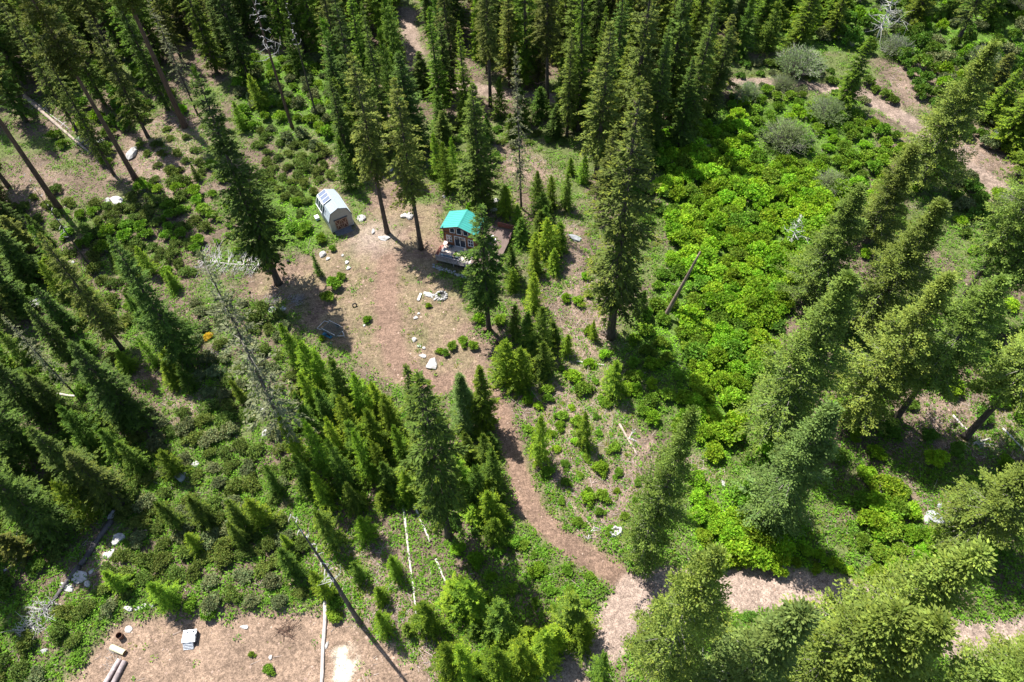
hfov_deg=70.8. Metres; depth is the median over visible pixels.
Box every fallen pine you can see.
[23,94,91,153]
[32,99,69,129]
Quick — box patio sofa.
[440,254,452,259]
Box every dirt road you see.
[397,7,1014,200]
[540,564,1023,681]
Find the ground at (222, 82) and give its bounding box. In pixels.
[0,0,1023,681]
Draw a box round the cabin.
[435,209,514,270]
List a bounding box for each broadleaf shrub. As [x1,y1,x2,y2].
[71,121,90,131]
[86,109,105,121]
[90,61,99,69]
[115,105,130,116]
[131,68,144,78]
[134,80,145,87]
[172,103,187,113]
[363,315,371,322]
[434,347,443,353]
[450,541,465,555]
[466,550,484,571]
[469,312,485,322]
[485,572,496,581]
[519,394,533,405]
[527,561,543,578]
[533,401,543,409]
[546,428,556,436]
[551,444,561,453]
[554,420,565,431]
[560,292,570,302]
[562,368,582,381]
[567,404,575,410]
[570,437,579,445]
[572,295,585,306]
[581,272,590,279]
[581,490,594,508]
[583,325,597,334]
[583,358,597,368]
[591,459,608,477]
[598,349,612,359]
[612,487,619,493]
[620,380,632,396]
[629,333,641,345]
[630,382,642,397]
[633,368,643,377]
[643,355,664,371]
[645,376,657,389]
[645,407,660,424]
[650,174,676,194]
[654,137,677,148]
[662,146,682,162]
[662,207,682,223]
[663,126,672,136]
[663,162,678,174]
[663,222,686,236]
[664,250,678,266]
[666,225,695,246]
[668,184,687,201]
[672,166,689,178]
[672,175,683,186]
[674,253,708,277]
[674,303,704,327]
[674,320,704,340]
[675,388,692,404]
[675,407,685,419]
[676,243,701,260]
[677,212,694,231]
[678,203,695,212]
[679,144,694,154]
[681,208,704,225]
[683,152,701,165]
[684,167,707,183]
[686,136,709,151]
[686,356,698,371]
[686,391,708,407]
[686,402,707,424]
[687,372,708,386]
[687,504,706,523]
[688,194,706,205]
[688,469,710,491]
[688,485,706,505]
[691,220,704,231]
[691,227,711,244]
[692,382,714,403]
[693,162,705,170]
[694,291,727,312]
[694,359,714,378]
[694,422,717,442]
[695,124,712,138]
[695,146,716,162]
[695,527,713,547]
[698,118,712,131]
[698,161,724,179]
[699,180,720,199]
[699,201,716,217]
[699,245,719,264]
[700,236,721,249]
[700,281,723,292]
[700,318,715,339]
[702,217,725,239]
[702,439,725,463]
[702,499,719,517]
[704,196,725,207]
[704,261,728,284]
[704,345,729,367]
[704,406,723,423]
[705,209,729,227]
[707,154,736,168]
[707,331,731,348]
[708,125,722,138]
[708,514,726,535]
[709,370,733,391]
[709,418,747,446]
[710,147,720,157]
[710,175,731,190]
[710,320,734,337]
[716,189,737,202]
[717,253,736,267]
[717,384,752,407]
[717,506,741,520]
[718,119,736,131]
[718,233,737,249]
[718,516,745,547]
[719,136,740,152]
[720,167,732,179]
[720,291,736,310]
[721,267,745,287]
[722,281,740,298]
[722,546,740,569]
[723,360,745,373]
[723,409,749,426]
[724,148,743,160]
[724,204,741,212]
[724,535,762,566]
[725,114,736,121]
[725,224,744,236]
[725,299,751,324]
[727,118,751,133]
[728,175,741,186]
[728,328,753,347]
[729,107,749,118]
[730,178,748,193]
[730,196,746,210]
[730,372,751,391]
[731,165,746,176]
[731,260,757,279]
[733,508,763,542]
[734,285,757,299]
[735,232,753,251]
[736,130,754,140]
[737,96,751,106]
[737,158,752,172]
[737,182,765,200]
[737,293,764,314]
[739,144,760,158]
[739,542,775,571]
[741,141,759,149]
[741,224,760,241]
[744,162,767,178]
[744,240,770,258]
[744,254,763,269]
[744,274,768,290]
[746,177,766,187]
[746,311,763,329]
[746,327,774,348]
[748,267,765,277]
[751,231,772,244]
[752,197,768,210]
[752,285,777,307]
[752,527,775,552]
[756,93,767,104]
[756,302,780,328]
[757,221,777,236]
[757,440,775,460]
[759,207,779,225]
[760,183,774,205]
[761,253,786,276]
[762,356,776,374]
[764,133,776,144]
[766,160,783,172]
[767,271,783,282]
[769,201,787,213]
[769,240,785,253]
[769,549,793,577]
[771,184,789,202]
[773,249,796,265]
[773,289,795,309]
[773,339,782,350]
[773,534,796,565]
[774,154,798,168]
[775,218,787,232]
[776,303,789,316]
[779,172,798,185]
[780,165,800,175]
[781,206,803,223]
[781,237,795,249]
[781,266,805,284]
[783,181,800,197]
[784,112,798,121]
[785,228,803,243]
[788,195,804,208]
[790,10,800,19]
[791,103,804,115]
[792,121,807,131]
[792,555,801,567]
[794,250,810,259]
[796,187,817,202]
[796,202,820,217]
[797,543,814,556]
[800,109,817,120]
[800,164,820,179]
[800,192,829,207]
[800,222,819,243]
[805,131,813,141]
[807,158,830,173]
[807,214,829,231]
[808,179,822,188]
[810,562,821,575]
[814,185,833,199]
[815,548,829,563]
[818,203,836,222]
[820,143,834,151]
[825,178,851,197]
[826,127,837,134]
[827,134,840,142]
[827,196,839,209]
[827,556,844,569]
[830,396,851,415]
[833,110,847,120]
[839,565,854,576]
[845,158,852,165]
[848,160,863,169]
[848,175,869,188]
[849,425,864,442]
[852,4,866,20]
[856,464,878,484]
[856,507,888,538]
[857,139,873,148]
[859,247,871,258]
[861,8,882,20]
[864,562,884,583]
[865,117,879,127]
[866,188,878,200]
[866,489,892,515]
[867,444,888,461]
[868,472,906,498]
[868,526,886,542]
[875,169,888,178]
[881,510,904,533]
[897,142,906,149]
[903,500,923,520]
[904,523,924,543]
[906,184,919,193]
[913,542,932,558]
[921,526,947,557]
[922,15,931,28]
[923,448,951,468]
[925,526,946,537]
[933,18,949,30]
[933,60,955,73]
[936,75,954,87]
[948,379,965,395]
[952,215,969,225]
[954,68,967,76]
[957,42,977,59]
[967,245,981,253]
[983,220,995,228]
[986,542,998,559]
[991,186,1008,199]
[995,47,1004,63]
[998,453,1014,469]
[1000,297,1020,312]
[1013,412,1023,423]
[1014,9,1023,18]
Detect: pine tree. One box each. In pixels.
[0,69,62,208]
[18,0,137,180]
[105,0,187,128]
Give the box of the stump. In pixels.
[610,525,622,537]
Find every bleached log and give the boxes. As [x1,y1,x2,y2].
[320,601,326,681]
[402,507,415,613]
[414,506,430,541]
[435,558,445,579]
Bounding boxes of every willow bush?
[730,80,763,101]
[756,115,818,154]
[770,71,798,91]
[773,42,830,78]
[804,94,849,128]
[812,167,849,194]
[877,32,915,55]
[965,44,1002,61]
[998,184,1021,206]
[1004,0,1023,9]
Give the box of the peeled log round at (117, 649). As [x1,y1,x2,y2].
[109,644,126,655]
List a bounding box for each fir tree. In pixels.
[0,0,41,43]
[0,0,46,83]
[0,2,81,135]
[0,10,26,56]
[0,16,20,71]
[0,25,32,84]
[0,54,28,100]
[0,54,33,122]
[0,162,10,188]
[0,180,14,213]
[0,201,26,234]
[0,215,38,253]
[0,228,49,286]
[0,271,38,320]
[0,283,23,328]
[0,363,56,430]
[0,407,41,462]
[0,433,31,477]
[0,456,57,532]
[0,470,87,553]
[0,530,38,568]
[1,1,35,42]
[1,314,74,393]
[6,0,50,70]
[15,6,115,175]
[22,370,84,431]
[23,303,74,365]
[26,426,125,511]
[29,0,69,55]
[30,25,68,87]
[30,283,81,336]
[36,230,128,350]
[41,0,90,66]
[43,0,111,106]
[60,0,107,52]
[62,450,132,518]
[66,0,118,63]
[67,341,159,434]
[79,6,152,137]
[86,0,106,30]
[87,0,125,46]
[92,43,122,79]
[106,1,158,80]
[106,234,203,373]
[108,1,144,44]
[112,3,174,110]
[124,0,165,60]
[143,0,176,39]
[146,0,198,114]
[150,0,185,61]
[164,0,196,44]
[170,0,189,39]
[177,0,226,74]
[187,63,300,286]
[190,0,215,45]
[202,0,229,42]
[205,0,235,66]
[206,0,264,81]
[228,0,259,37]
[231,0,249,23]
[246,0,279,42]
[250,0,273,17]
[263,0,290,50]
[265,0,286,29]
[277,1,305,34]
[280,0,312,52]
[291,0,325,53]
[311,0,323,30]
[313,0,344,75]
[317,0,348,38]
[322,36,357,132]
[324,27,348,81]
[325,0,354,32]
[325,79,363,170]
[329,0,369,143]
[332,76,359,146]
[343,52,391,234]
[345,0,372,37]
[345,0,379,85]
[352,59,387,160]
[358,25,381,69]
[361,1,393,146]
[365,0,399,47]
[366,0,381,29]
[379,48,391,92]
[380,77,431,250]
[388,49,440,153]
[390,0,402,10]
[393,368,479,539]
[401,363,445,465]
[408,50,436,96]
[414,0,437,22]
[418,0,437,34]
[424,7,455,109]
[430,22,458,101]
[432,110,456,147]
[433,0,467,89]
[433,0,471,44]
[436,0,466,18]
[447,371,481,437]
[449,82,506,212]
[451,21,480,123]
[453,203,512,331]
[465,365,502,440]
[466,0,485,36]
[472,0,503,107]
[475,1,496,73]
[489,0,509,51]
[493,0,526,86]
[498,0,526,63]
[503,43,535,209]
[510,0,540,89]
[523,0,563,107]
[526,6,556,85]
[530,0,556,46]
[542,104,566,140]
[550,0,577,69]
[555,0,595,131]
[556,0,589,72]
[557,28,581,137]
[568,23,592,108]
[573,20,626,179]
[578,75,662,340]
[581,0,605,60]
[582,69,606,144]
[584,0,607,73]
[585,129,621,220]
[588,6,612,121]
[601,0,624,31]
[603,0,631,94]
[607,0,620,62]
[608,37,638,127]
[609,0,637,75]
[612,0,667,128]
[614,82,659,171]
[615,404,701,581]
[620,537,737,681]
[629,0,659,63]
[636,1,660,78]
[645,39,674,159]
[649,21,672,133]
[650,0,670,32]
[650,0,695,119]
[654,0,685,65]
[658,0,674,33]
[659,30,690,101]
[661,0,695,49]
[663,57,699,148]
[666,50,693,121]
[671,0,695,26]
[672,0,719,141]
[675,34,708,124]
[675,593,823,681]
[679,0,727,119]
[684,0,711,51]
[686,0,714,63]
[693,0,711,16]
[702,26,732,120]
[708,14,741,92]
[717,0,737,14]
[718,0,736,26]
[722,593,916,681]
[724,0,756,41]
[728,396,844,542]
[729,268,863,455]
[751,0,777,34]
[754,0,792,18]
[770,181,870,306]
[772,601,961,681]
[778,534,997,681]
[780,0,819,53]
[790,0,821,23]
[799,0,822,42]
[818,0,834,8]
[818,0,853,25]
[823,0,849,39]
[826,36,872,111]
[829,267,961,435]
[840,141,922,249]
[843,196,952,337]
[889,38,1002,192]
[891,272,1015,421]
[901,0,936,27]
[913,635,1023,681]
[927,460,1023,564]
[953,0,995,46]
[954,623,1023,681]
[956,164,1023,309]
[957,218,1023,321]
[960,327,1023,440]
[975,68,1022,127]
[977,0,1009,26]
[978,52,1015,102]
[988,95,1023,154]
[995,0,1022,8]
[1004,137,1023,180]
[1014,90,1023,105]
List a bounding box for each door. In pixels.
[334,219,342,230]
[341,217,348,227]
[454,236,465,247]
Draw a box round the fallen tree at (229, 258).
[191,238,258,278]
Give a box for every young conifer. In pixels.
[0,249,12,273]
[0,331,32,368]
[13,374,52,406]
[22,427,64,470]
[23,214,56,245]
[26,224,60,260]
[37,261,67,296]
[41,256,59,278]
[48,244,78,276]
[49,479,103,532]
[55,403,100,452]
[73,285,104,307]
[77,279,113,315]
[79,339,100,356]
[96,428,133,468]
[97,395,122,426]
[100,569,136,596]
[110,249,139,283]
[114,349,141,375]
[114,439,154,478]
[122,292,145,326]
[132,284,150,315]
[134,245,159,276]
[137,338,160,369]
[140,311,166,346]
[145,579,185,616]
[152,499,190,535]
[155,448,194,482]
[158,346,174,366]
[159,360,188,392]
[163,270,181,295]
[175,364,202,394]
[182,532,204,558]
[183,494,220,532]
[190,164,203,180]
[224,498,260,539]
[225,521,253,549]
[229,380,246,404]
[230,100,249,133]
[242,497,282,533]
[246,72,270,111]
[262,465,285,501]
[276,415,313,467]
[276,547,309,585]
[278,323,304,369]
[279,534,295,548]
[280,27,309,77]
[288,452,320,497]
[291,391,325,444]
[292,382,305,405]
[292,415,303,437]
[294,338,327,392]
[296,371,323,419]
[296,470,321,492]
[301,419,336,480]
[304,392,318,418]
[306,449,329,472]
[307,570,335,598]
[308,479,341,510]
[310,348,332,396]
[310,471,336,512]
[311,506,350,558]
[312,255,325,277]
[312,387,343,436]
[313,375,331,397]
[314,579,338,607]
[315,15,348,95]
[321,356,367,414]
[323,416,347,459]
[323,435,363,491]
[332,134,362,191]
[333,394,362,455]
[340,417,380,472]
[340,481,369,517]
[343,436,353,461]
[346,371,373,422]
[347,561,368,588]
[349,426,378,487]
[352,409,361,422]
[352,491,368,513]
[352,515,381,550]
[354,1,371,45]
[357,407,393,456]
[362,380,396,426]
[364,57,379,100]
[364,436,389,465]
[365,383,394,408]
[366,469,380,484]
[368,582,391,609]
[370,441,390,474]
[371,609,395,642]
[372,401,398,427]
[372,488,395,517]
[375,25,398,130]
[376,460,398,502]
[377,392,407,442]
[378,0,410,79]
[381,421,408,449]
[383,553,404,585]
[385,0,408,64]
[388,52,402,118]
[389,424,410,462]
[390,121,425,163]
[390,470,422,509]
[393,483,414,511]
[395,461,409,481]
[401,621,418,641]
[404,436,413,458]
[407,598,456,644]
[423,635,471,681]
[425,131,446,180]
[426,0,451,56]
[429,94,448,130]
[431,141,458,195]
[433,571,468,620]
[439,574,491,628]
[447,135,460,179]
[450,638,488,681]
[452,455,471,487]
[457,429,478,466]
[457,482,475,508]
[458,99,473,136]
[459,463,489,508]
[459,503,485,528]
[463,623,483,641]
[467,0,483,64]
[467,606,482,634]
[468,489,507,528]
[470,650,486,675]
[473,432,498,471]
[473,644,524,681]
[474,431,502,459]
[476,595,526,649]
[478,446,511,501]
[479,115,498,147]
[479,517,510,548]
[482,477,500,500]
[486,337,533,388]
[487,76,511,120]
[488,1,499,47]
[492,629,507,650]
[495,184,519,221]
[496,511,513,530]
[499,634,544,681]
[500,267,523,294]
[502,244,523,283]
[503,113,517,146]
[506,305,522,343]
[506,346,535,400]
[507,87,534,130]
[509,204,529,228]
[510,217,529,249]
[515,310,538,357]
[516,623,539,641]
[521,304,557,356]
[522,271,547,315]
[526,171,545,194]
[526,191,554,225]
[526,232,543,255]
[526,244,545,277]
[526,623,564,681]
[527,86,551,125]
[527,413,551,468]
[528,217,561,259]
[529,171,546,205]
[529,209,553,238]
[530,341,556,385]
[534,622,572,663]
[538,205,554,237]
[543,248,562,277]
[543,589,602,644]
[544,321,565,348]
[545,175,559,210]
[549,220,570,259]
[551,56,569,115]
[556,173,574,215]
[557,334,574,361]
[564,157,575,174]
[567,618,600,667]
[572,411,594,453]
[574,156,594,185]
[584,650,609,681]
[588,320,597,341]
[598,359,629,404]
[632,290,648,322]
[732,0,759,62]
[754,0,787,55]
[931,0,968,20]
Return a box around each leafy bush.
[17,279,35,293]
[59,227,74,241]
[73,237,83,247]
[74,209,84,217]
[82,232,96,247]
[86,206,100,215]
[93,239,111,252]
[97,223,114,237]
[115,219,134,229]
[116,227,132,242]
[122,300,134,310]
[132,178,153,192]
[133,219,147,231]
[136,227,153,238]
[151,183,162,192]
[157,265,173,281]
[158,229,174,238]
[159,197,178,208]
[160,207,177,221]
[161,221,175,229]
[169,182,185,192]
[172,226,187,239]
[174,204,191,214]
[182,595,196,613]
[185,183,201,196]
[188,243,200,252]
[190,193,201,204]
[190,233,204,244]
[194,202,210,215]
[199,607,216,621]
[203,159,217,168]
[206,210,222,219]
[208,189,216,196]
[213,238,220,243]
[230,245,245,253]
[231,76,245,85]
[234,113,248,123]
[235,103,249,114]
[247,80,261,88]
[247,120,261,129]
[247,651,256,657]
[249,53,260,62]
[259,91,268,100]
[259,110,269,119]
[262,663,276,676]
[264,97,276,110]
[265,69,280,79]
[266,62,280,69]
[271,110,286,120]
[276,55,285,62]
[277,96,290,107]
[281,63,295,74]
[285,222,298,232]
[289,82,298,89]
[289,196,300,204]
[292,114,302,121]
[295,230,303,237]
[298,220,311,232]
[301,113,318,123]
[310,62,319,73]
[310,98,322,105]
[313,79,322,88]
[313,121,324,133]
[314,232,326,242]
[319,290,333,301]
[320,124,335,136]
[324,98,332,105]
[326,275,342,289]
[326,595,343,610]
[326,609,342,623]
[328,245,336,250]
[336,272,346,279]
[441,348,449,356]
[447,340,456,350]
[457,335,468,348]
[468,340,479,349]
[485,595,492,604]
[492,547,505,557]
[494,313,506,325]
[500,582,517,595]
[502,534,522,548]
[517,539,529,550]
[519,390,529,395]
[522,424,532,432]
[529,550,537,559]
[530,597,539,610]
[538,383,554,393]
[540,466,554,476]
[542,565,548,574]
[543,393,554,401]
[544,584,558,596]
[549,603,559,612]
[553,410,568,420]
[558,495,564,504]
[560,459,569,471]
[560,476,572,486]
[561,564,572,575]
[564,585,573,593]
[570,414,582,425]
[571,516,587,527]
[574,380,596,396]
[581,453,590,463]
[582,599,590,605]
[583,486,593,492]
[584,571,596,579]
[592,378,598,384]
[592,414,601,418]
[594,507,606,515]
[595,429,602,435]
[595,488,611,503]
[596,395,605,407]
[602,397,612,408]
[604,524,613,535]
[606,441,620,454]
[612,466,623,479]
[619,511,629,519]
[623,369,640,381]
[626,355,641,367]
[633,477,641,485]
[635,404,649,415]
[638,322,655,335]
[638,344,657,355]
[638,392,659,406]
[640,307,652,323]
[649,297,664,313]
[650,153,669,167]
[651,280,664,289]
[652,336,670,346]
[655,310,671,324]
[655,387,675,400]
[656,268,675,279]
[659,351,674,361]
[662,296,679,309]
[666,203,682,211]
[668,285,681,294]
[670,263,689,277]
[670,417,682,432]
[673,371,685,386]
[674,326,683,335]
[675,153,693,168]
[680,341,689,350]
[682,341,710,363]
[683,291,703,304]
[684,274,712,291]
[685,182,702,196]
[688,334,707,344]
[695,321,705,332]
[708,138,724,152]
[709,308,731,325]
[716,205,730,214]
[719,132,733,139]
[721,337,746,360]
[727,99,736,107]
[728,209,751,227]
[728,246,749,259]
[729,93,738,99]
[729,482,761,518]
[730,315,753,332]
[733,480,751,488]
[742,172,753,178]
[743,345,769,362]
[744,359,764,381]
[747,211,761,223]
[748,114,765,125]
[748,125,757,133]
[748,148,767,164]
[749,103,763,115]
[757,126,768,134]
[760,84,774,94]
[761,167,781,184]
[764,109,777,120]
[766,119,776,127]
[769,280,790,293]
[772,90,782,99]
[772,101,785,110]
[781,217,808,234]
[783,90,796,101]
[783,135,797,150]
[793,97,804,105]
[794,143,815,154]
[795,91,807,97]
[795,157,811,169]
[795,239,812,250]
[797,174,810,186]
[806,100,821,108]
[810,122,824,136]
[812,153,830,162]
[819,118,835,128]
[831,153,849,169]
[835,140,851,151]
[840,149,860,160]
[843,121,858,130]
[843,490,869,507]
[845,128,863,140]
[848,108,866,120]
[853,118,864,130]
[854,532,870,552]
[859,148,875,165]
[863,127,873,136]
[864,159,884,174]
[870,540,892,562]
[872,146,892,156]
[874,121,890,135]
[874,153,891,165]
[875,514,902,541]
[878,136,893,147]
[884,554,908,572]
[886,130,902,139]
[887,495,911,520]
[888,145,902,155]
[891,541,911,555]
[900,483,913,501]
[906,555,924,570]
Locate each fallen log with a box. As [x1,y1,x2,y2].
[58,393,79,397]
[618,423,637,455]
[952,415,966,429]
[972,436,997,448]
[1002,428,1023,451]
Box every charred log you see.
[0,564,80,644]
[78,519,113,566]
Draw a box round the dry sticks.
[1,0,1023,681]
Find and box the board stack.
[181,629,198,649]
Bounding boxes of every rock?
[60,582,73,591]
[71,570,86,583]
[84,580,90,587]
[107,548,114,557]
[108,509,115,518]
[110,196,123,203]
[111,533,125,545]
[124,606,131,610]
[125,626,132,632]
[126,146,137,159]
[174,472,185,482]
[319,251,325,257]
[356,214,365,221]
[378,236,389,240]
[406,212,412,219]
[423,291,431,296]
[426,357,436,368]
[568,234,581,241]
[923,514,928,523]
[925,510,948,527]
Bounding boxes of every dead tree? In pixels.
[23,174,89,264]
[195,249,317,448]
[250,0,293,128]
[285,1,316,114]
[288,514,362,625]
[665,251,700,314]
[784,215,808,243]
[864,0,909,41]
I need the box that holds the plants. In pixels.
[0,1,1023,681]
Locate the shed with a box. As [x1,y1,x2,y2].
[316,189,353,235]
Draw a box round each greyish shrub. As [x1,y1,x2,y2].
[24,665,45,681]
[98,596,116,620]
[129,529,146,548]
[132,493,156,512]
[143,405,157,419]
[145,431,165,451]
[152,414,169,426]
[155,466,165,477]
[170,527,186,544]
[172,416,193,436]
[172,504,188,516]
[177,451,190,466]
[180,511,204,530]
[188,297,202,306]
[189,331,203,346]
[191,370,205,383]
[192,305,208,320]
[196,348,216,363]
[197,428,220,448]
[198,319,208,332]
[199,386,216,398]
[199,527,220,550]
[200,572,219,591]
[200,591,223,615]
[204,364,226,380]
[205,461,222,472]
[208,303,223,315]
[209,476,227,489]
[213,315,228,326]
[215,388,232,400]
[216,351,230,363]
[219,420,239,439]
[220,518,237,536]
[221,494,243,508]
[231,329,247,338]
[231,378,248,391]
[232,85,247,96]
[232,567,252,586]
[236,298,249,309]
[238,459,254,475]
[241,593,260,608]
[245,91,253,99]
[245,338,258,352]
[246,100,258,107]
[249,68,262,78]
[253,357,267,366]
[260,571,282,590]
[264,362,280,374]
[265,124,277,131]
[266,423,281,439]
[269,80,284,92]
[270,593,288,610]
[271,475,289,490]
[272,331,284,341]
[274,529,293,547]
[277,319,294,330]
[279,130,294,144]
[283,74,296,81]
[283,90,292,96]
[290,95,306,108]
[294,126,309,138]
[299,73,313,84]
[301,83,312,92]
[306,87,319,99]
[308,139,321,148]
[310,104,325,114]
[311,51,323,62]
[321,113,333,121]
[751,58,762,66]
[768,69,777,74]
[796,84,807,92]
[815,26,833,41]
[815,66,825,75]
[823,14,842,24]
[857,95,871,103]
[869,4,882,12]
[873,28,888,37]
[887,8,903,20]
[888,22,902,32]
[901,15,913,25]
[925,51,939,62]
[931,33,946,43]
[936,49,957,62]
[936,71,956,80]
[948,172,962,188]
[949,17,964,26]
[954,196,975,210]
[957,9,972,18]
[964,168,979,178]
[973,19,989,29]
[979,134,1002,148]
[987,201,1004,212]
[989,115,1011,126]
[1000,42,1021,56]
[1015,15,1023,30]
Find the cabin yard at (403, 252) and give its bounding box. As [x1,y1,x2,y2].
[241,174,493,395]
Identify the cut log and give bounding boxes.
[103,658,121,681]
[111,660,126,681]
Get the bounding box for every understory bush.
[0,345,5,357]
[0,354,15,368]
[0,571,14,601]
[14,367,35,375]
[23,469,35,484]
[24,558,49,577]
[39,374,51,385]
[45,129,61,139]
[45,364,65,377]
[50,490,65,506]
[55,138,71,148]
[56,430,72,442]
[64,79,79,88]
[70,436,86,452]
[74,378,93,397]
[76,96,88,109]
[78,412,104,433]
[87,444,108,460]
[94,140,112,154]
[97,425,115,437]
[98,156,113,164]
[99,126,116,136]
[103,113,117,126]
[105,77,116,88]
[106,83,122,98]
[106,490,123,510]
[110,97,124,109]
[114,48,131,60]
[116,119,131,130]
[127,62,139,70]
[134,91,143,101]
[138,112,151,122]
[140,98,152,110]
[335,487,343,497]
[357,483,369,493]
[448,150,460,157]
[449,516,459,530]
[452,136,461,142]
[471,527,481,537]
[489,151,500,158]
[493,125,502,132]
[522,122,530,131]
[544,136,550,142]
[631,183,643,193]
[637,213,654,223]
[645,187,654,194]
[651,201,666,212]
[658,188,673,201]
[735,72,745,78]
[738,59,751,66]
[742,609,757,622]
[756,70,764,75]
[762,58,775,65]
[769,318,785,334]
[775,58,786,67]
[778,13,791,30]
[783,0,796,13]
[807,73,816,81]
[825,75,838,84]
[826,67,834,73]
[830,89,838,95]
[830,348,853,365]
[832,22,851,38]
[835,446,850,464]
[837,378,856,387]
[838,169,851,179]
[841,25,863,46]
[841,315,859,333]
[844,9,857,24]
[845,0,855,8]
[854,11,879,30]
[854,169,869,177]
[860,37,877,52]
[863,75,875,84]
[870,85,881,93]
[878,419,902,442]
[879,35,891,47]
[879,87,893,96]
[884,0,903,9]
[885,94,899,102]
[893,45,913,60]
[893,214,907,225]
[895,25,917,38]
[901,57,913,68]
[902,35,916,47]
[906,399,920,410]
[907,66,922,77]
[910,52,933,69]
[910,76,926,84]
[911,21,924,32]
[912,50,921,55]
[914,81,933,99]
[915,30,932,47]
[920,70,935,80]
[921,39,944,52]
[921,427,940,443]
[926,60,942,74]
[929,96,942,105]
[931,86,945,96]
[932,9,948,20]
[938,667,954,681]
[948,440,965,457]
[949,36,962,47]
[950,56,966,68]
[950,189,964,199]
[955,76,965,88]
[956,22,977,36]
[959,227,973,235]
[960,176,984,191]
[961,123,976,135]
[962,29,978,45]
[966,203,990,219]
[972,190,990,207]
[975,406,995,425]
[976,128,989,136]
[979,109,992,121]
[980,348,995,364]
[981,333,995,348]
[986,319,1010,332]
[991,33,1006,42]
[992,17,1008,33]
[999,1,1018,14]
[1001,143,1020,159]
[1007,27,1022,40]
[1007,78,1023,92]
[1008,99,1018,110]
[1015,59,1023,68]
[1018,43,1023,56]
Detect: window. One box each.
[446,234,451,241]
[456,228,461,234]
[468,240,473,246]
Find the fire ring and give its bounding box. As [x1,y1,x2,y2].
[435,290,447,300]
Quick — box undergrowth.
[0,0,1023,681]
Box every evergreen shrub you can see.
[0,652,10,672]
[0,672,5,681]
[9,655,30,681]
[13,201,30,214]
[13,627,35,659]
[25,344,37,359]
[28,193,38,198]
[31,528,47,546]
[32,213,43,222]
[35,359,45,371]
[39,199,52,208]
[41,470,55,489]
[45,183,61,197]
[45,272,61,287]
[48,619,66,646]
[49,219,59,228]
[50,207,63,216]
[51,603,74,620]
[57,290,73,303]
[59,249,77,256]
[61,197,76,207]
[62,631,81,650]
[65,508,81,524]
[70,598,95,623]
[73,311,86,326]
[76,222,90,232]
[84,261,100,276]
[85,249,99,261]
[87,197,103,206]
[87,225,98,238]
[88,237,106,249]
[92,215,102,225]
[93,583,109,595]
[94,275,111,284]
[99,561,119,579]
[100,351,116,364]
[101,202,110,211]
[101,210,120,219]
[103,277,122,288]
[104,217,121,227]
[104,292,118,308]
[108,254,119,262]
[110,547,135,562]
[111,240,128,249]
[111,263,116,272]
[112,202,128,210]
[112,503,136,522]
[115,312,136,327]
[116,586,132,602]
[119,564,133,581]
[121,246,135,260]
[121,283,135,295]
[122,467,134,482]
[122,479,138,501]
[123,202,141,212]
[124,191,137,202]
[124,431,146,445]
[124,512,151,528]
[126,235,145,247]
[127,213,137,219]
[127,255,147,266]
[130,549,155,567]
[133,568,153,586]
[134,472,157,487]
[135,140,143,149]
[135,176,148,181]
[138,208,154,220]
[139,451,154,466]
[141,193,153,198]
[141,202,157,209]
[142,149,149,156]
[144,500,168,517]
[146,241,160,250]
[147,193,167,203]
[148,518,164,537]
[148,551,174,580]
[149,140,163,146]
[149,175,159,183]
[149,216,166,226]
[149,259,159,265]
[149,577,171,604]
[152,161,163,168]
[153,534,169,553]
[154,247,164,259]
[156,149,166,156]
[156,487,172,498]
[162,125,170,132]
[162,164,179,176]
[162,247,180,264]
[162,424,176,438]
[163,563,189,581]
[164,177,171,186]
[166,135,174,141]
[168,238,182,248]
[170,174,191,184]
[171,258,182,268]
[172,148,181,156]
[173,189,187,200]
[174,221,190,228]
[174,544,198,560]
[175,407,189,420]
[177,265,197,276]
[178,491,197,504]
[179,156,191,163]
[179,430,204,446]
[180,235,194,248]
[181,134,191,139]
[185,559,201,582]
[186,215,201,224]
[189,146,201,152]
[190,467,202,484]
[192,158,204,167]
[193,413,215,427]
[196,221,213,230]
[196,400,220,413]
[196,550,217,564]
[197,168,204,176]
[201,446,216,458]
[203,332,214,341]
[205,492,221,513]
[210,509,225,528]
[211,535,233,555]
[212,337,228,350]
[213,410,236,428]
[214,548,232,573]
[215,445,233,462]
[220,372,233,387]
[220,398,238,413]
[222,459,240,474]
[222,583,241,602]
[224,476,242,499]
[230,436,248,456]
[232,543,254,560]
[233,364,247,371]
[236,406,246,420]
[241,471,260,492]
[242,405,257,421]
[243,321,260,334]
[243,387,257,402]
[244,306,272,322]
[246,440,265,461]
[246,528,261,541]
[250,139,266,147]
[252,557,274,578]
[254,534,277,556]
[255,127,265,132]
[255,169,267,177]
[255,300,268,309]
[257,342,269,355]
[258,131,272,140]
[258,180,275,189]
[259,464,278,475]
[260,155,272,166]
[260,171,275,181]
[262,148,272,153]
[262,321,274,334]
[265,164,278,172]
[265,492,280,511]
[269,513,287,533]
[270,547,299,567]
[271,309,286,319]
[271,443,290,455]
[272,153,283,162]
[272,209,286,216]
[272,348,285,360]
[272,382,284,394]
[274,185,283,191]
[275,138,285,145]
[277,172,286,180]
[278,191,290,202]
[278,457,295,477]
[281,368,298,381]
[282,163,292,171]
[283,149,294,156]
[285,178,297,183]
[286,185,299,194]
[287,535,312,556]
[288,140,302,149]
[288,333,301,342]
[289,384,295,396]
[290,586,309,599]
[291,168,303,179]
[292,158,307,166]
[294,190,303,197]
[295,152,307,158]
[296,208,304,218]
[297,177,308,189]
[298,163,313,171]
[298,196,312,205]
[302,139,309,148]
[307,152,322,162]
[309,187,319,195]
[311,165,324,177]
[312,142,327,151]
[313,175,324,183]
[318,148,331,159]
[318,159,327,166]
[324,168,335,179]
[451,124,459,130]
[495,139,506,144]
[523,139,534,143]
[530,129,542,136]
[559,138,564,145]
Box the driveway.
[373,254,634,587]

